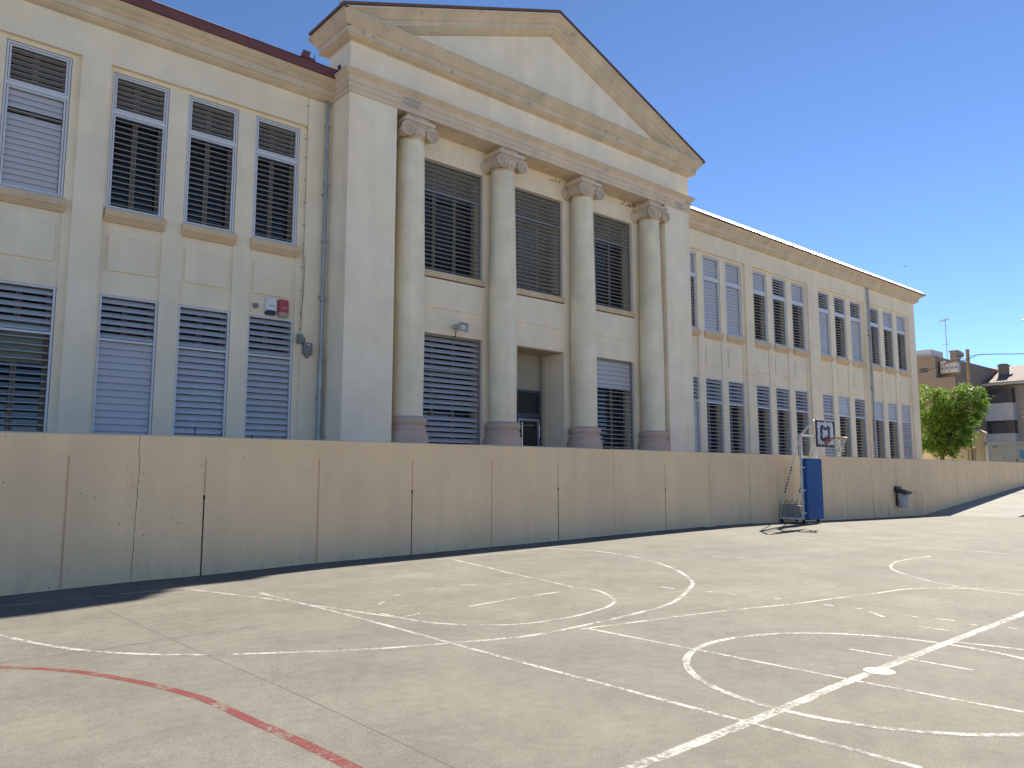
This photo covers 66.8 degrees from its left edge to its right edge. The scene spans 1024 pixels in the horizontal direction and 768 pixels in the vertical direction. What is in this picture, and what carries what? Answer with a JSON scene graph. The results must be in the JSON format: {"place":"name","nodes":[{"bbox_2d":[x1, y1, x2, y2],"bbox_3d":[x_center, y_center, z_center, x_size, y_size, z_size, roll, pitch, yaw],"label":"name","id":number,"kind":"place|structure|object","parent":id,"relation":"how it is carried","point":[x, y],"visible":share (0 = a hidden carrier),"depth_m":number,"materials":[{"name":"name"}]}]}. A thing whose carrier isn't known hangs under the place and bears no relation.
{"place":"outdoors","nodes":[
{"label":"outdoors","id":0,"kind":"place"},
{"bbox_2d":[0,0,925,458],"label":"school building","id":1,"kind":"structure","parent":0,"point":[388,198],"depth_m":20.50,"materials":[{"name":"beige paint"}]},
{"bbox_2d":[0,280,55,431],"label":"window","id":2,"kind":"structure","parent":1,"relation":"in","point":[26,311],"depth_m":15.81,"materials":[{"name":"metal"}]},
{"bbox_2d":[0,40,71,212],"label":"window","id":3,"kind":"structure","parent":1,"relation":"in","point":[36,88],"depth_m":16.18,"materials":[{"name":"metal"}]},
{"bbox_2d":[91,294,157,434],"bbox_3d":[-8.511,-0.256,16.983,1.176,3.266,0.345,6,-9,-41],"label":"window","id":4,"kind":"structure","parent":1,"relation":"in","point":[124,369],"depth_m":16.94,"materials":[{"name":"metal"}]},
{"bbox_2d":[103,72,168,231],"bbox_3d":[-8.463,-5.179,17.519,1.261,3.413,0.475,6,-9,-41],"label":"window","id":5,"kind":"structure","parent":1,"relation":"in","point":[139,114],"depth_m":17.58,"materials":[{"name":"metal"}]},
{"bbox_2d":[172,305,229,436],"bbox_3d":[-7.279,-0.131,18.042,1.176,3.266,0.345,6,-9,-41],"label":"window","id":6,"kind":"structure","parent":1,"relation":"in","point":[200,373],"depth_m":18.02,"materials":[{"name":"metal"}]},
{"bbox_2d":[181,96,238,245],"bbox_3d":[-7.230,-5.053,18.579,1.261,3.413,0.475,6,-9,-41],"label":"window","id":7,"kind":"structure","parent":1,"relation":"in","point":[211,148],"depth_m":18.64,"materials":[{"name":"metal"}]},
{"bbox_2d":[243,314,292,438],"bbox_3d":[-6.058,-0.007,19.093,1.156,3.266,0.345,6,-9,-41],"label":"window","id":8,"kind":"structure","parent":1,"relation":"in","point":[265,410],"depth_m":19.07,"materials":[{"name":"metal"}]},
{"bbox_2d":[264,297,275,315],"bbox_3d":[-5.954,-1.915,19.143,0.275,0.448,0.093,6,-9,-41],"label":"alarm box","id":9,"kind":"object","parent":1,"relation":"attached to","point":[270,307],"visible":1,"depth_m":19.10,"materials":[{"name":"white plastic"}]},
{"bbox_2d":[250,116,299,257],"bbox_3d":[-6.010,-4.930,19.629,1.241,3.413,0.475,6,-9,-41],"label":"window","id":10,"kind":"structure","parent":1,"relation":"in","point":[274,161],"depth_m":19.70,"materials":[{"name":"metal"}]},
{"bbox_2d":[277,299,288,317],"bbox_3d":[-5.705,-1.880,19.357,0.275,0.448,0.093,6,-9,-41],"label":"alarm box","id":11,"kind":"object","parent":1,"relation":"attached to","point":[282,308],"visible":1,"depth_m":19.31,"materials":[{"name":"red plastic"}]},
{"bbox_2d":[297,334,304,343],"bbox_3d":[-5.281,-1.129,19.440,0.205,0.240,0.100,6,-9,-41],"label":"junction box","id":12,"kind":"object","parent":1,"relation":"attached to","point":[300,337],"visible":1,"depth_m":19.38,"materials":[{"name":"grey plastic"}]},
{"bbox_2d":[302,342,312,357],"bbox_3d":[-5.144,-0.838,19.497,0.230,0.384,0.143,6,-9,-41],"label":"junction box","id":13,"kind":"object","parent":1,"relation":"attached to","point":[307,348],"visible":1,"depth_m":19.44,"materials":[{"name":"grey plastic"}]},
{"bbox_2d":[423,333,479,444],"bbox_3d":[-1.963,0.344,22.234,2.356,3.406,0.410,6,-9,-41],"label":"window","id":14,"kind":"structure","parent":1,"relation":"in","point":[448,388],"depth_m":22.37,"materials":[{"name":"grey metal"}]},
{"bbox_2d":[425,159,484,287],"bbox_3d":[-1.914,-4.621,22.775,2.441,3.538,0.540,6,-9,-41],"label":"window","id":15,"kind":"structure","parent":1,"relation":"in","point":[450,202],"depth_m":23.00,"materials":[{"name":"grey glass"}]},
{"bbox_2d":[452,322,468,336],"bbox_3d":[-1.486,-1.536,22.116,0.371,0.363,0.564,6,-9,-41],"label":"horn loudspeaker","id":16,"kind":"object","parent":1,"relation":"attached to","point":[462,326],"visible":1,"depth_m":22.03,"materials":[{"name":"plastic"}]},
{"bbox_2d":[517,389,540,445],"bbox_3d":[0.156,1.698,24.794,2.140,3.100,0.260,6,-9,-41],"label":"entrance door","id":17,"kind":"structure","parent":1,"relation":"in","point":[528,401],"depth_m":25.31,"materials":[{"name":"metal"}]},
{"bbox_2d":[515,188,564,303],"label":"window","id":18,"kind":"structure","parent":1,"relation":"in","point":[534,216],"depth_m":25.14,"materials":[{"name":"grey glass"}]},
{"bbox_2d":[593,213,634,317],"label":"window","id":19,"kind":"structure","parent":1,"relation":"in","point":[608,238],"depth_m":27.55,"materials":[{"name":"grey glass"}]},
{"bbox_2d":[597,358,633,448],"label":"window","id":20,"kind":"structure","parent":1,"relation":"in","point":[613,379],"depth_m":27.01,"materials":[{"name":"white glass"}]},
{"bbox_2d":[690,251,700,335],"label":"window","id":21,"kind":"structure","parent":1,"relation":"in","point":[695,331],"depth_m":30.96,"materials":[{"name":"metal"}]},
{"bbox_2d":[693,376,700,451],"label":"window","id":22,"kind":"structure","parent":1,"relation":"in","point":[696,400],"depth_m":30.39,"materials":[{"name":"metal"}]},
{"bbox_2d":[702,255,723,340],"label":"window","id":23,"kind":"structure","parent":1,"relation":"in","point":[711,298],"depth_m":31.74,"materials":[{"name":"metal"}]},
{"bbox_2d":[706,378,723,452],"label":"window","id":24,"kind":"structure","parent":1,"relation":"in","point":[711,394],"depth_m":31.37,"materials":[{"name":"metal"}]},
{"bbox_2d":[724,262,745,344],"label":"window","id":25,"kind":"structure","parent":1,"relation":"in","point":[733,318],"depth_m":32.77,"materials":[{"name":"metal"}]},
{"bbox_2d":[728,381,745,452],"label":"window","id":26,"kind":"structure","parent":1,"relation":"in","point":[734,405],"depth_m":32.39,"materials":[{"name":"metal"}]},
{"bbox_2d":[752,270,771,349],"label":"window","id":27,"kind":"structure","parent":1,"relation":"in","point":[758,280],"depth_m":34.26,"materials":[{"name":"metal"}]},
{"bbox_2d":[757,385,771,453],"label":"window","id":28,"kind":"structure","parent":1,"relation":"in","point":[761,405],"depth_m":33.75,"materials":[{"name":"metal"}]},
{"bbox_2d":[772,277,790,353],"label":"window","id":29,"kind":"structure","parent":1,"relation":"in","point":[778,347],"depth_m":35.32,"materials":[{"name":"metal"}]},
{"bbox_2d":[776,387,791,454],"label":"window","id":30,"kind":"structure","parent":1,"relation":"in","point":[780,392],"depth_m":34.80,"materials":[{"name":"metal"}]},
{"bbox_2d":[791,282,808,356],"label":"window","id":31,"kind":"structure","parent":1,"relation":"in","point":[796,295],"depth_m":36.37,"materials":[{"name":"metal"}]},
{"bbox_2d":[795,390,810,455],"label":"window","id":32,"kind":"structure","parent":1,"relation":"in","point":[799,401],"depth_m":35.89,"materials":[{"name":"metal"}]},
{"bbox_2d":[818,291,833,361],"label":"window","id":33,"kind":"structure","parent":1,"relation":"in","point":[823,318],"depth_m":37.85,"materials":[{"name":"metal"}]},
{"bbox_2d":[823,394,835,455],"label":"window","id":34,"kind":"structure","parent":1,"relation":"in","point":[827,399],"depth_m":37.36,"materials":[{"name":"metal"}]},
{"bbox_2d":[833,295,850,365],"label":"window","id":35,"kind":"structure","parent":1,"relation":"in","point":[840,360],"depth_m":39.06,"materials":[{"name":"metal"}]},
{"bbox_2d":[838,396,851,456],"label":"window","id":36,"kind":"structure","parent":1,"relation":"in","point":[844,409],"depth_m":38.52,"materials":[{"name":"metal"}]},
{"bbox_2d":[849,300,865,368],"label":"window","id":37,"kind":"structure","parent":1,"relation":"in","point":[855,327],"depth_m":40.00,"materials":[{"name":"metal"}]},
{"bbox_2d":[855,398,867,457],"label":"window","id":38,"kind":"structure","parent":1,"relation":"in","point":[857,401],"depth_m":39.63,"materials":[{"name":"metal"}]},
{"bbox_2d":[870,307,883,371],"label":"window","id":39,"kind":"structure","parent":1,"relation":"in","point":[876,367],"depth_m":41.54,"materials":[{"name":"metal"}]},
{"bbox_2d":[875,401,885,457],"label":"window","id":40,"kind":"structure","parent":1,"relation":"in","point":[879,411],"depth_m":41.02,"materials":[{"name":"metal"}]},
{"bbox_2d":[882,311,897,374],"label":"window","id":41,"kind":"structure","parent":1,"relation":"in","point":[887,323],"depth_m":42.61,"materials":[{"name":"metal"}]},
{"bbox_2d":[888,403,899,458],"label":"window","id":42,"kind":"structure","parent":1,"relation":"in","point":[892,408],"depth_m":42.10,"materials":[{"name":"metal"}]},
{"bbox_2d":[896,315,910,376],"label":"window","id":43,"kind":"structure","parent":1,"relation":"in","point":[900,323],"depth_m":43.71,"materials":[{"name":"metal"}]},
{"bbox_2d":[901,405,912,458],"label":"window","id":44,"kind":"structure","parent":1,"relation":"in","point":[905,408],"depth_m":43.06,"materials":[{"name":"metal"}]},
{"bbox_2d":[0,515,1023,767],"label":"court ground","id":45,"kind":"structure","parent":0,"point":[456,707],"depth_m":7.12,"materials":[{"name":"concrete"}]},
{"bbox_2d":[0,666,362,767],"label":"red court line","id":46,"kind":"object","parent":45,"relation":"on","point":[319,751],"visible":1,"depth_m":5.43,"materials":[{"name":"paint"}]},
{"bbox_2d":[77,612,511,619],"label":"white court lines","id":47,"kind":"object","parent":45,"relation":"on","point":[331,612],"visible":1,"depth_m":9.29,"materials":[{"name":"paint"}]},
{"bbox_2d":[1,532,1006,767],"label":"slab joints","id":48,"kind":"object","parent":45,"relation":"on","point":[313,701],"visible":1,"depth_m":7.18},
{"bbox_2d":[0,431,1023,595],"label":"retaining wall","id":49,"kind":"structure","parent":45,"relation":"on","point":[77,510],"depth_m":14.82,"materials":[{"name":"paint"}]},
{"bbox_2d":[894,486,911,507],"bbox_3d":[15.200,4.388,30.135,0.560,0.810,0.485,6,-9,-41],"label":"litter bin","id":50,"kind":"object","parent":49,"relation":"attached to","point":[902,497],"visible":1,"depth_m":29.98,"materials":[{"name":"grey plastic"}]},
{"bbox_2d":[0,519,1023,767],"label":"white court lines","id":51,"kind":"object","parent":45,"relation":"on","point":[704,739],"visible":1,"depth_m":7.04,"materials":[{"name":"paint"}]},
{"bbox_2d":[114,534,1017,608],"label":"white court lines","id":52,"kind":"object","parent":45,"relation":"on","point":[613,571],"visible":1,"depth_m":11.91,"materials":[{"name":"paint"}]},
{"bbox_2d":[780,419,847,523],"bbox_3d":[9.569,2.751,24.347,1.210,3.204,2.011,6,-9,-41],"label":"basketball stand","id":53,"kind":"object","parent":45,"relation":"on","point":[811,490],"visible":1,"depth_m":24.16,"materials":[{"name":"white paint"}]},
{"bbox_2d":[783,500,795,516],"bbox_3d":[8.834,3.948,24.645,0.630,0.517,0.170,6,-9,-41],"label":"counterweight","id":54,"kind":"object","parent":53,"relation":"on","point":[785,510],"visible":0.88,"depth_m":24.43,"materials":[{"name":"concrete"}]},
{"bbox_2d":[788,500,796,516],"bbox_3d":[8.919,3.927,24.471,0.530,0.517,0.175,6,-9,-41],"label":"counterweight","id":55,"kind":"object","parent":53,"relation":"on","point":[790,510],"visible":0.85,"depth_m":24.29,"materials":[{"name":"concrete"}]},
{"bbox_2d":[794,500,801,516],"bbox_3d":[9.095,3.912,24.346,0.630,0.517,0.215,6,-9,-41],"label":"counterweight","id":56,"kind":"object","parent":53,"relation":"on","point":[797,510],"visible":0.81,"depth_m":24.13,"materials":[{"name":"concrete"}]},
{"bbox_2d":[863,667,895,674],"bbox_3d":[3.120,2.436,6.590,0.250,0.001,0.250,6,-9,-41],"label":"white centre spot","id":57,"kind":"object","parent":45,"relation":"on","point":[878,670],"visible":1,"depth_m":6.60,"materials":[{"name":"paint"}]},
{"bbox_2d":[926,486,1023,516],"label":"ramp","id":58,"kind":"structure","parent":45,"relation":"on","point":[1009,503],"depth_m":33.23,"materials":[{"name":"concrete"}]},
{"bbox_2d":[153,0,1023,367],"label":"sky","id":59,"kind":"structure","parent":0,"point":[880,138],"materials":[{"name":"blue"}]},
{"bbox_2d":[923,438,976,460],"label":"street wall","id":60,"kind":"structure","parent":0,"point":[969,454],"depth_m":47.39,"materials":[{"name":"paint"}]},
{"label":"street ground","id":61,"kind":"structure","parent":0,"visible":0},
{"bbox_2d":[919,382,994,459],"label":"street tree","id":62,"kind":"object","parent":61,"relation":"on","point":[942,433],"visible":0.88,"depth_m":44.93,"materials":[{"name":"green plant"}]},
{"bbox_2d":[916,349,998,454],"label":"rendered house","id":63,"kind":"structure","parent":61,"relation":"on","point":[949,376],"depth_m":62.60,"materials":[{"name":"beige paint"}]},
{"bbox_2d":[939,318,947,357],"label":"tv antenna","id":64,"kind":"object","parent":63,"relation":"on","point":[945,331],"visible":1,"depth_m":62.30,"materials":[{"name":"grey metal"}]},
{"bbox_2d":[957,351,963,357],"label":"satellite dish","id":65,"kind":"object","parent":63,"relation":"attached to","point":[960,354],"visible":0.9,"depth_m":61.24,"materials":[{"name":"white metal"}]},
{"bbox_2d":[962,349,974,445],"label":"utility pole","id":66,"kind":"object","parent":61,"relation":"on","point":[967,360],"visible":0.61,"depth_m":51.12,"materials":[{"name":"brown wood"}]},
{"bbox_2d":[918,358,963,371],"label":"overhead cable","id":67,"kind":"object","parent":66,"relation":"attached to","point":[941,365],"visible":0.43,"depth_m":52.48,"materials":[{"name":"black plastic"}]},
{"bbox_2d":[970,353,1023,357],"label":"overhead cable","id":68,"kind":"object","parent":66,"relation":"attached to","point":[991,354],"visible":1,"depth_m":50.48,"materials":[{"name":"black plastic"}]},
{"bbox_2d":[973,430,987,460],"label":"gate pillar","id":69,"kind":"structure","parent":61,"relation":"on","point":[981,450],"depth_m":46.51,"materials":[{"name":"stone"}]},
{"bbox_2d":[985,441,1023,461],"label":"street gate","id":70,"kind":"structure","parent":69,"relation":"attached to","point":[1004,451],"depth_m":45.61,"materials":[{"name":"metal"}]},
{"bbox_2d":[982,363,1023,460],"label":"apartment house","id":71,"kind":"structure","parent":61,"relation":"on","point":[1004,417],"depth_m":63.88,"materials":[{"name":"white paint"}]}
]}

